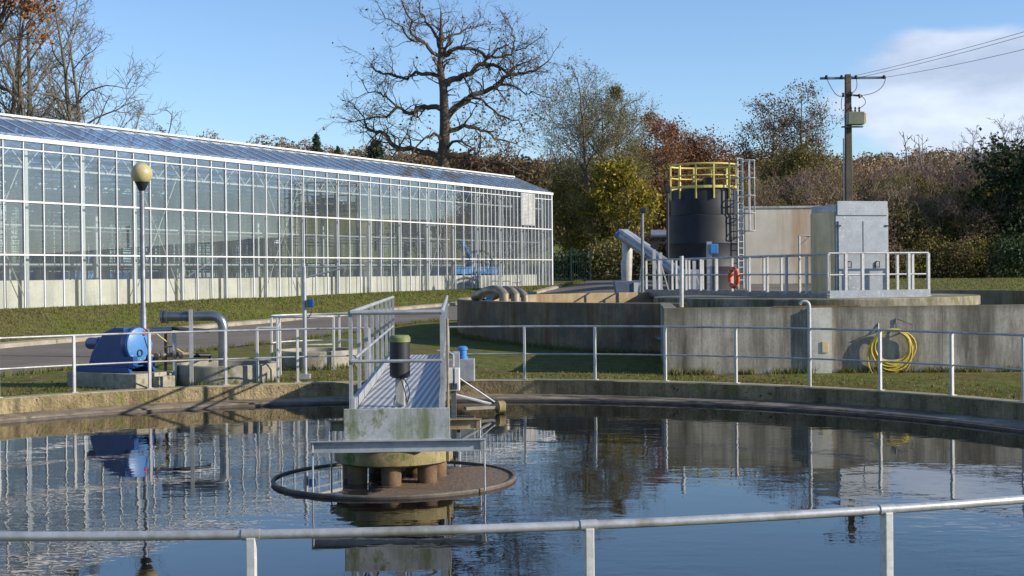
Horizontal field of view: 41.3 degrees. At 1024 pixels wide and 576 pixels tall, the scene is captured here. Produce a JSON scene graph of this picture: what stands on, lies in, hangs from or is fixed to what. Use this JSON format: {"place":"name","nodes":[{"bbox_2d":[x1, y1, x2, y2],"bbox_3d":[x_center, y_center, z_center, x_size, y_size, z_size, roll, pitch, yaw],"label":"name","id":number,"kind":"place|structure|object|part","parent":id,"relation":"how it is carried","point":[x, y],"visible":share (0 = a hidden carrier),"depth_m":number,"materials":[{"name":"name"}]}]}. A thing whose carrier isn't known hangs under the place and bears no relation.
{"place":"outdoors","nodes":[
{"label":"outdoors","id":0,"kind":"place"},
{"bbox_2d":[0,280,810,375],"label":"road","id":1,"kind":"structure","parent":0,"point":[42,355],"depth_m":39.92,"materials":[{"name":"grey asphalt"}]},
{"bbox_2d":[613,281,640,292],"bbox_3d":[4.956,0.005,58.479,1.191,0.620,0.850,-1,1,0],"label":"skip bin","id":2,"kind":"object","parent":1,"relation":"on","point":[625,286],"visible":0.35,"depth_m":58.10,"materials":[{"name":"grey metal"}]},
{"bbox_2d":[615,229,684,291],"bbox_3d":[5.744,-1.114,57.400,0.904,2.881,3.599,-1,1,-44],"label":"screw conveyor","id":3,"kind":"object","parent":1,"relation":"on","point":[629,240],"visible":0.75,"depth_m":57.98,"materials":[{"name":"metal"}]},
{"bbox_2d":[736,158,755,288],"bbox_3d":[10.999,-3.034,63.546,0.825,6.119,0.820,0,1,38],"label":"caged ladder","id":4,"kind":"object","parent":1,"relation":"on","point":[742,195],"visible":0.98,"depth_m":63.55,"materials":[{"name":"grey metal"}]},
{"bbox_2d":[0,402,1023,575],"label":"water","id":5,"kind":"structure","parent":0,"point":[202,469],"depth_m":14.46,"materials":[{"name":"blue liquid"}]},
{"bbox_2d":[271,460,515,499],"bbox_3d":[-1.348,2.215,15.624,2.800,0.110,2.800,-1,1,0],"label":"scum ring","id":6,"kind":"object","parent":5,"relation":"on","point":[460,478],"visible":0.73,"depth_m":15.18,"materials":[{"name":"brown metal"}]},
{"bbox_2d":[0,175,1023,399],"bbox_3d":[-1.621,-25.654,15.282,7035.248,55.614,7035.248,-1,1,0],"label":"ground","id":7,"kind":"structure","parent":0,"point":[425,338],"depth_m":38.36,"materials":[{"name":"green plant"}]},
{"bbox_2d":[0,0,67,50],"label":"autumn tree","id":8,"kind":"object","parent":7,"relation":"on","point":[24,9],"visible":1,"depth_m":72.35,"materials":[{"name":"brown plant"}]},
{"bbox_2d":[0,0,71,185],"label":"bare tree","id":9,"kind":"object","parent":7,"relation":"on","point":[13,103],"visible":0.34,"depth_m":85.76,"materials":[{"name":"brown plant"}]},
{"bbox_2d":[0,0,108,189],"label":"bare tree","id":10,"kind":"object","parent":7,"relation":"on","point":[21,106],"visible":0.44,"depth_m":81.93,"materials":[{"name":"brown plant"}]},
{"bbox_2d":[0,81,112,189],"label":"bare tree","id":11,"kind":"object","parent":7,"relation":"on","point":[2,93],"visible":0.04,"depth_m":89.59,"materials":[{"name":"brown plant"}]},
{"bbox_2d":[2,0,173,193],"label":"bare tree","id":12,"kind":"object","parent":7,"relation":"on","point":[69,111],"visible":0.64,"depth_m":80.17,"materials":[{"name":"brown plant"}]},
{"bbox_2d":[67,370,175,388],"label":"pump plinth","id":13,"kind":"structure","parent":7,"relation":"on","point":[133,380],"depth_m":25.48,"materials":[{"name":"concrete"}]},
{"bbox_2d":[76,327,155,372],"bbox_3d":[-7.603,1.162,26.032,1.567,0.855,0.670,0,1,31],"label":"hose pump","id":14,"kind":"object","parent":13,"relation":"on","point":[120,348],"visible":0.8,"depth_m":25.71,"materials":[{"name":"blue metal"}]},
{"bbox_2d":[149,324,213,370],"bbox_3d":[-6.294,1.181,26.021,1.243,1.009,0.446,-1,1,-25],"label":"pipework","id":15,"kind":"object","parent":14,"relation":"attached to","point":[162,355],"visible":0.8,"depth_m":25.99,"materials":[{"name":"metal"}]},
{"bbox_2d":[84,100,188,195],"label":"bare tree","id":16,"kind":"object","parent":7,"relation":"on","point":[139,114],"visible":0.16,"depth_m":88.17,"materials":[{"name":"brown plant"}]},
{"bbox_2d":[130,163,152,329],"bbox_3d":[-8.769,-0.593,32.295,0.509,4.751,0.509,-1,1,0],"label":"street lamp","id":17,"kind":"object","parent":7,"relation":"on","point":[141,174],"visible":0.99,"depth_m":32.23,"materials":[{"name":"metal"}]},
{"bbox_2d":[172,333,176,379],"bbox_3d":[-6.427,1.380,25.925,0.140,1.023,0.120,-1,1,0],"label":"support post","id":18,"kind":"object","parent":7,"relation":"on","point":[174,349],"visible":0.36,"depth_m":25.91,"materials":[{"name":"grey metal"}]},
{"bbox_2d":[156,125,194,193],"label":"bare tree","id":19,"kind":"object","parent":7,"relation":"on","point":[175,167],"visible":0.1,"depth_m":238.59,"materials":[{"name":"brown plant"}]},
{"bbox_2d":[189,310,193,385],"bbox_3d":[-6.045,1.149,25.643,0.140,1.484,0.120,-1,1,0],"label":"support post","id":20,"kind":"object","parent":7,"relation":"on","point":[191,375],"visible":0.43,"depth_m":25.63,"materials":[{"name":"grey metal"}]},
{"bbox_2d":[177,360,276,385],"bbox_3d":[-5.590,1.681,26.619,2.000,0.430,2.000,-1,1,0],"label":"valve pit","id":21,"kind":"object","parent":7,"relation":"on","point":[238,371],"visible":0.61,"depth_m":25.81,"materials":[{"name":"concrete"}]},
{"bbox_2d":[160,310,227,382],"bbox_3d":[-5.983,1.109,25.762,1.309,1.404,0.300,-1,1,0],"label":"bent pipe","id":22,"kind":"object","parent":21,"relation":"in","point":[219,319],"visible":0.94,"depth_m":25.68,"materials":[{"name":"silver metal"}]},
{"bbox_2d":[255,323,281,382],"bbox_3d":[-4.660,1.284,26.964,0.504,1.118,2.220,-1,1,0],"label":"pit railing","id":23,"kind":"object","parent":7,"relation":"on","point":[278,353],"visible":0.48,"depth_m":25.89,"materials":[{"name":"silver metal"}]},
{"bbox_2d":[0,113,552,308],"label":"greenhouse","id":24,"kind":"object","parent":7,"relation":"on","point":[63,248],"visible":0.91,"depth_m":61.10,"materials":[{"name":"white painted metal"},{"name":"glass"},{"name":"pale concrete"}]},
{"bbox_2d":[428,241,498,275],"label":"machine","id":25,"kind":"object","parent":24,"relation":"on","point":[459,270],"visible":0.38,"depth_m":70.85,"materials":[{"name":"plastic"}]},
{"bbox_2d":[0,285,561,348],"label":"kerb","id":26,"kind":"structure","parent":7,"relation":"on","point":[79,338],"depth_m":45.17,"materials":[{"name":"stone"}]},
{"bbox_2d":[270,313,360,370],"bbox_3d":[-4.355,1.176,30.197,2.000,1.171,2.050,-1,1,0],"label":"pit railing","id":27,"kind":"object","parent":7,"relation":"on","point":[278,317],"visible":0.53,"depth_m":29.89,"materials":[{"name":"silver metal"}]},
{"bbox_2d":[308,132,323,222],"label":"conifer","id":28,"kind":"object","parent":7,"relation":"on","point":[316,146],"visible":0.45,"depth_m":229.41,"materials":[{"name":"green plant"}]},
{"bbox_2d":[275,347,356,369],"bbox_3d":[-4.339,1.606,30.218,1.840,0.480,1.840,-1,1,0],"label":"valve pit","id":29,"kind":"object","parent":7,"relation":"on","point":[318,351],"visible":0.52,"depth_m":29.45,"materials":[{"name":"concrete"}]},
{"bbox_2d":[299,266,345,379],"bbox_3d":[-3.755,0.698,27.003,0.927,2.272,0.210,-1,1,0],"label":"jib pole","id":30,"kind":"object","parent":7,"relation":"on","point":[305,375],"visible":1,"depth_m":26.97,"materials":[{"name":"metal"}]},
{"bbox_2d":[335,145,341,154],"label":"conifer","id":31,"kind":"object","parent":7,"relation":"on","point":[337,150],"visible":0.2,"depth_m":219.59,"materials":[{"name":"green plant"}]},
{"bbox_2d":[357,138,391,250],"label":"conifer","id":32,"kind":"object","parent":7,"relation":"on","point":[373,153],"visible":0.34,"depth_m":169.44,"materials":[{"name":"green plant"}]},
{"bbox_2d":[385,149,470,272],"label":"autumn tree","id":33,"kind":"object","parent":7,"relation":"on","point":[422,229],"visible":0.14,"depth_m":117.01,"materials":[{"name":"brown plant"}]},
{"bbox_2d":[314,0,571,266],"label":"oak tree","id":34,"kind":"object","parent":7,"relation":"on","point":[444,155],"visible":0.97,"depth_m":89.65,"materials":[{"name":"brown plant"}]},
{"bbox_2d":[433,148,536,273],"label":"autumn tree","id":35,"kind":"object","parent":7,"relation":"on","point":[506,171],"visible":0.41,"depth_m":110.34,"materials":[{"name":"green plant"}]},
{"bbox_2d":[0,363,1020,398],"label":"fallen leaves","id":36,"kind":"object","parent":7,"relation":"on","point":[990,387],"visible":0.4,"depth_m":26.09,"materials":[{"name":"brown plant"}]},
{"bbox_2d":[0,379,1023,432],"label":"settling tank","id":37,"kind":"object","parent":7,"relation":"on","point":[994,413],"visible":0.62,"depth_m":24.04,"materials":[{"name":"beige concrete"}]},
{"bbox_2d":[0,327,370,397],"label":"guard railing","id":38,"kind":"object","parent":37,"relation":"on","point":[149,361],"visible":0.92,"depth_m":24.71,"materials":[{"name":"metal"}]},
{"bbox_2d":[334,451,452,486],"bbox_3d":[-1.351,1.990,15.572,1.350,0.920,1.350,-1,1,0],"label":"pedestal","id":39,"kind":"object","parent":37,"relation":"in","point":[428,467],"visible":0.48,"depth_m":15.05,"materials":[{"name":"concrete"}]},
{"bbox_2d":[446,319,449,460],"bbox_3d":[-0.719,1.147,15.286,0.026,1.600,0.026,-1,1,-22],"label":"marker pole","id":40,"kind":"object","parent":39,"relation":"attached to","point":[447,359],"visible":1,"depth_m":15.27,"materials":[{"name":"grey metal"}]},
{"bbox_2d":[310,295,486,491],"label":"scraper bridge","id":41,"kind":"structure","parent":37,"relation":"on","point":[376,419],"depth_m":14.89,"materials":[{"name":"metal"}]},
{"bbox_2d":[389,335,409,405],"bbox_3d":[-1.264,0.929,15.331,0.244,0.805,0.244,-1,1,0],"label":"drive unit","id":42,"kind":"object","parent":41,"relation":"on","point":[399,346],"visible":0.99,"depth_m":15.24,"materials":[{"name":"black metal"}]},
{"bbox_2d":[437,350,459,418],"bbox_3d":[-1.024,1.601,22.012,0.360,1.203,0.311,-1,1,0],"label":"control box","id":43,"kind":"object","parent":41,"relation":"attached to","point":[454,388],"visible":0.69,"depth_m":21.92,"materials":[{"name":"white paint"}]},
{"bbox_2d":[456,378,505,412],"bbox_3d":[-0.627,1.760,22.678,1.226,0.702,0.425,-1,1,-41],"label":"skimmer arm","id":44,"kind":"object","parent":41,"relation":"attached to","point":[499,406],"visible":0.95,"depth_m":22.77},
{"bbox_2d":[449,346,474,381],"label":"wheel drive","id":45,"kind":"structure","parent":37,"relation":"on","point":[467,369],"depth_m":25.54,"materials":[{"name":"metal"}]},
{"bbox_2d":[0,495,1023,575],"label":"guard railing","id":46,"kind":"object","parent":37,"relation":"on","point":[589,527],"visible":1,"depth_m":5.36,"materials":[{"name":"metal"}]},
{"bbox_2d":[449,325,1023,401],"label":"guard railing","id":47,"kind":"object","parent":37,"relation":"on","point":[951,364],"visible":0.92,"depth_m":24.16,"materials":[{"name":"metal"}]},
{"bbox_2d":[798,300,811,385],"bbox_3d":[5.073,0.953,23.555,0.219,1.501,0.069,0,1,7],"label":"hooked post","id":48,"kind":"object","parent":37,"relation":"on","point":[801,302],"visible":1,"depth_m":23.52,"materials":[{"name":"grey metal"}]},
{"bbox_2d":[478,155,560,264],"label":"autumn tree","id":49,"kind":"object","parent":7,"relation":"on","point":[522,163],"visible":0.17,"depth_m":133.67,"materials":[{"name":"brown plant"}]},
{"bbox_2d":[549,248,591,281],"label":"fence","id":50,"kind":"object","parent":7,"relation":"on","point":[570,271],"visible":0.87,"depth_m":91.96,"materials":[{"name":"metal"}]},
{"bbox_2d":[544,246,599,280],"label":"hedge","id":51,"kind":"object","parent":7,"relation":"on","point":[564,261],"visible":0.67,"depth_m":95.08,"materials":[{"name":"green plant"}]},
{"bbox_2d":[532,154,612,267],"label":"yellow tree","id":52,"kind":"object","parent":7,"relation":"on","point":[562,240],"visible":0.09,"depth_m":118.37,"materials":[{"name":"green plant"}]},
{"bbox_2d":[535,169,622,275],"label":"yellow tree","id":53,"kind":"object","parent":7,"relation":"on","point":[571,240],"visible":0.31,"depth_m":108.72,"materials":[{"name":"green plant"}]},
{"bbox_2d":[136,130,1023,243],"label":"woodland","id":54,"kind":"object","parent":7,"relation":"on","point":[866,162],"visible":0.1,"depth_m":336.70,"materials":[{"name":"brown plant"}]},
{"bbox_2d":[518,53,678,275],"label":"tree","id":55,"kind":"object","parent":7,"relation":"on","point":[586,133],"visible":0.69,"depth_m":107.22,"materials":[{"name":"green plant"}]},
{"bbox_2d":[608,83,626,100],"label":"mistletoe","id":56,"kind":"object","parent":55,"relation":"attached to","point":[617,89],"visible":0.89,"depth_m":107.45,"materials":[{"name":"green plant"}]},
{"bbox_2d":[582,236,638,280],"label":"bush","id":57,"kind":"object","parent":7,"relation":"on","point":[609,258],"visible":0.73,"depth_m":94.58,"materials":[{"name":"green plant"}]},
{"bbox_2d":[569,156,669,276],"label":"yellow tree","id":58,"kind":"object","parent":7,"relation":"on","point":[607,174],"visible":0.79,"depth_m":103.67,"materials":[{"name":"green plant"}]},
{"bbox_2d":[640,208,645,291],"bbox_3d":[5.078,-1.242,52.490,0.240,3.686,0.200,-1,1,0],"label":"sensor pole","id":59,"kind":"object","parent":7,"relation":"on","point":[642,211],"visible":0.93,"depth_m":52.44,"materials":[{"name":"metal"}]},
{"bbox_2d":[632,222,665,278],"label":"bush","id":60,"kind":"object","parent":7,"relation":"on","point":[646,239],"visible":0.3,"depth_m":97.76,"materials":[{"name":"green plant"}]},
{"bbox_2d":[652,250,657,289],"bbox_3d":[5.802,-0.461,53.499,0.539,2.103,0.100,-1,1,0],"label":"pipe stand","id":61,"kind":"object","parent":7,"relation":"on","point":[654,267],"visible":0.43,"depth_m":53.45,"materials":[{"name":"silver metal"}]},
{"bbox_2d":[647,230,665,252],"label":"trailer tank","id":62,"kind":"object","parent":7,"relation":"on","point":[657,234],"visible":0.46,"depth_m":94.66,"materials":[{"name":"metal"}]},
{"bbox_2d":[659,253,668,289],"bbox_3d":[6.054,-0.399,53.499,0.539,1.975,0.100,-1,1,0],"label":"pipe stand","id":63,"kind":"object","parent":7,"relation":"on","point":[661,270],"visible":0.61,"depth_m":53.45,"materials":[{"name":"silver metal"}]},
{"bbox_2d":[620,107,715,256],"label":"russet tree","id":64,"kind":"object","parent":7,"relation":"on","point":[672,152],"visible":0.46,"depth_m":114.52,"materials":[{"name":"brown plant"}]},
{"bbox_2d":[665,186,670,289],"bbox_3d":[7.202,-2.216,62.781,0.260,4.976,0.250,-1,1,0],"label":"lamp mast","id":65,"kind":"object","parent":7,"relation":"on","point":[667,190],"visible":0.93,"depth_m":62.72,"materials":[{"name":"grey metal"}]},
{"bbox_2d":[678,269,698,288],"bbox_3d":[7.412,-0.123,56.993,1.000,1.300,0.620,-1,1,0],"label":"switch cabinet","id":66,"kind":"object","parent":7,"relation":"on","point":[691,282],"visible":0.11,"depth_m":56.68,"materials":[{"name":"metal"}]},
{"bbox_3d":[7.411,-0.220,56.692,0.800,0.800,0.020,-1,1,0],"label":"door","id":67,"kind":"part","parent":66,"relation":"part of","materials":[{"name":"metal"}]},
{"bbox_2d":[692,261,698,288],"bbox_3d":[7.377,-0.247,53.501,0.539,1.649,0.100,-1,1,0],"label":"pipe stand","id":68,"kind":"object","parent":7,"relation":"on","point":[694,278],"visible":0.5,"depth_m":53.45,"materials":[{"name":"silver metal"}]},
{"bbox_2d":[654,124,764,219],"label":"russet tree","id":69,"kind":"object","parent":7,"relation":"on","point":[703,146],"visible":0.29,"depth_m":118.54,"materials":[{"name":"brown plant"}]},
{"bbox_2d":[457,290,1023,374],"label":"concrete basin","id":70,"kind":"object","parent":7,"relation":"on","point":[998,311],"visible":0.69,"depth_m":27.54,"materials":[{"name":"concrete"}]},
{"bbox_2d":[471,281,528,301],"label":"overflow pipes","id":71,"kind":"object","parent":70,"relation":"on","point":[495,292],"visible":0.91,"depth_m":37.15,"materials":[{"name":"metal"}]},
{"bbox_2d":[680,256,683,306],"bbox_3d":[3.853,-0.145,30.901,0.095,1.164,0.090,-1,1,0],"label":"ladder post","id":72,"kind":"object","parent":70,"relation":"on","point":[681,281],"visible":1,"depth_m":30.86,"materials":[{"name":"silver metal"}]},
{"bbox_2d":[645,289,828,297],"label":"basin walkway","id":73,"kind":"structure","parent":70,"relation":"on","point":[653,293],"depth_m":43.50,"materials":[{"name":"concrete"}]},
{"bbox_2d":[706,242,717,290],"bbox_3d":[6.848,-0.690,46.438,0.368,1.793,0.235,-1,1,0],"label":"service post","id":74,"kind":"object","parent":73,"relation":"on","point":[711,248],"visible":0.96,"depth_m":46.43,"materials":[{"name":"metal"}]},
{"bbox_2d":[645,253,831,294],"bbox_3d":[6.871,-0.442,44.099,0.140,1.147,13.670,-1,1,-16],"label":"walkway railing","id":75,"kind":"object","parent":73,"relation":"on","point":[749,274],"visible":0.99,"depth_m":43.34,"materials":[{"name":"metal"}]},
{"bbox_2d":[727,266,739,288],"bbox_3d":[7.035,-0.329,43.173,0.156,0.710,0.710,-1,1,-16],"label":"lifebuoy","id":76,"kind":"object","parent":75,"relation":"hanging from","point":[734,285],"visible":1,"depth_m":43.03,"materials":[{"name":"orange plastic"}]},
{"bbox_2d":[674,256,810,291],"bbox_3d":[7.649,-0.467,45.731,0.140,1.147,10.964,-1,1,-16],"label":"walkway railing","id":77,"kind":"object","parent":73,"relation":"on","point":[763,276],"visible":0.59,"depth_m":45.11,"materials":[{"name":"metal"}]},
{"bbox_2d":[798,235,809,292],"bbox_3d":[8.846,-0.683,41.196,0.373,1.850,0.070,-1,1,0],"label":"davit","id":78,"kind":"object","parent":73,"relation":"on","point":[808,236],"visible":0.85,"depth_m":41.17,"materials":[{"name":"white paint"}]},
{"bbox_2d":[654,293,980,307],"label":"slab","id":79,"kind":"structure","parent":70,"relation":"in","point":[702,301],"depth_m":37.63,"materials":[{"name":"grey concrete"}]},
{"bbox_2d":[669,177,740,289],"bbox_3d":[9.178,-2.546,64.978,3.440,5.349,3.440,-1,1,0],"label":"silo","id":80,"kind":"object","parent":79,"relation":"on","point":[700,221],"visible":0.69,"depth_m":63.53,"materials":[{"name":"black plastic"}]},
{"bbox_2d":[668,162,738,200],"bbox_3d":[9.153,-5.043,64.952,3.330,1.665,3.330,-1,1,0],"label":"silo railing","id":81,"kind":"object","parent":80,"relation":"on","point":[695,179],"visible":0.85,"depth_m":63.79,"materials":[{"name":"yellow metal"}]},
{"bbox_2d":[739,206,813,283],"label":"storage container","id":82,"kind":"object","parent":79,"relation":"on","point":[779,230],"visible":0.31,"depth_m":68.98,"materials":[{"name":"beige painted metal"},{"name":"rust"}]},
{"bbox_2d":[810,201,888,292],"bbox_3d":[9.736,-1.106,39.194,1.724,2.720,1.523,-1,1,-16],"label":"equipment cabinet","id":83,"kind":"object","parent":79,"relation":"on","point":[851,226],"visible":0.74,"depth_m":38.59,"materials":[{"name":"metal"}]},
{"bbox_3d":[9.562,-0.866,38.409,0.794,2.060,0.114,-1,1,-16],"label":"door","id":84,"kind":"part","parent":83,"relation":"part of","materials":[{"name":"metal"}]},
{"bbox_3d":[10.349,-0.876,38.636,0.794,2.060,0.114,-1,1,-16],"label":"door","id":85,"kind":"part","parent":83,"relation":"part of","materials":[{"name":"metal"}]},
{"bbox_2d":[826,252,931,297],"bbox_3d":[10.038,-0.374,38.804,3.300,1.278,1.740,-1,1,-16],"label":"platform railing","id":86,"kind":"object","parent":79,"relation":"on","point":[910,291],"visible":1,"depth_m":38.07,"materials":[{"name":"metal"}]},
{"bbox_2d":[866,318,916,372],"bbox_3d":[7.653,1.227,27.437,1.020,1.236,0.179,-1,1,0],"label":"garden hose","id":87,"kind":"object","parent":70,"relation":"hanging from","point":[907,356],"visible":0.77,"depth_m":27.39,"materials":[{"name":"plastic"}]},
{"bbox_2d":[719,78,852,185],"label":"autumn tree","id":88,"kind":"object","parent":7,"relation":"on","point":[785,125],"visible":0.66,"depth_m":120.95,"materials":[{"name":"brown plant"}]},
{"bbox_2d":[738,135,842,198],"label":"autumn tree","id":89,"kind":"object","parent":7,"relation":"on","point":[797,158],"visible":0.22,"depth_m":110.42,"materials":[{"name":"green plant"}]},
{"bbox_2d":[792,125,838,190],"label":"bare tree","id":90,"kind":"object","parent":7,"relation":"on","point":[828,146],"visible":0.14,"depth_m":124.85,"materials":[{"name":"brown plant"}]},
{"bbox_2d":[820,74,885,200],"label":"utility pole","id":91,"kind":"object","parent":7,"relation":"on","point":[847,94],"visible":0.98,"depth_m":84.72,"materials":[{"name":"wood"},{"name":"galvanised steel"},{"name":"black plastic"}]},
{"bbox_2d":[841,107,865,127],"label":"transformer","id":92,"kind":"object","parent":91,"relation":"attached to","point":[856,118],"visible":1,"depth_m":83.90,"materials":[{"name":"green metal"}]},
{"bbox_2d":[850,32,1022,76],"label":"overhead wire","id":93,"kind":"object","parent":91,"relation":"attached to","point":[941,54],"visible":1,"depth_m":72.75,"materials":[{"name":"black metal"}]},
{"bbox_2d":[862,36,1021,76],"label":"overhead wire","id":94,"kind":"object","parent":91,"relation":"attached to","point":[944,57],"visible":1,"depth_m":73.89,"materials":[{"name":"black metal"}]},
{"bbox_2d":[889,49,1023,76],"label":"overhead wire","id":95,"kind":"object","parent":91,"relation":"attached to","point":[955,64],"visible":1,"depth_m":74.07,"materials":[{"name":"black metal"}]},
{"bbox_2d":[723,154,1023,278],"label":"thicket","id":96,"kind":"object","parent":7,"relation":"on","point":[977,237],"depth_m":94.49,"materials":[{"name":"brown plant"}]},
{"bbox_2d":[896,132,944,204],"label":"dead tree","id":97,"kind":"object","parent":7,"relation":"on","point":[916,152],"visible":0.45,"depth_m":111.50,"materials":[{"name":"brown plant"}]},
{"bbox_2d":[867,184,1020,278],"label":"thicket","id":98,"kind":"object","parent":7,"relation":"on","point":[936,257],"visible":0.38,"depth_m":90.64,"materials":[{"name":"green plant"}]},
{"bbox_2d":[944,125,998,270],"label":"bare tree","id":99,"kind":"object","parent":7,"relation":"on","point":[970,147],"visible":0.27,"depth_m":112.03,"materials":[{"name":"brown plant"}]},
{"bbox_2d":[956,127,1023,262],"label":"evergreen tree","id":100,"kind":"object","parent":7,"relation":"on","point":[1014,179],"visible":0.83,"depth_m":92.16,"materials":[{"name":"green plant"}]},
{"bbox_2d":[965,115,1023,180],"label":"bare tree","id":101,"kind":"object","parent":7,"relation":"on","point":[1003,133],"visible":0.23,"depth_m":100.43,"materials":[{"name":"brown plant"}]},
{"bbox_2d":[980,230,1023,277],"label":"bush","id":102,"kind":"object","parent":7,"relation":"on","point":[1016,250],"visible":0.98,"depth_m":84.93,"materials":[{"name":"green plant"}]},
{"bbox_2d":[0,0,1023,195],"label":"sky","id":103,"kind":"structure","parent":0,"point":[241,69],"materials":[{"name":"blue"}]}
]}

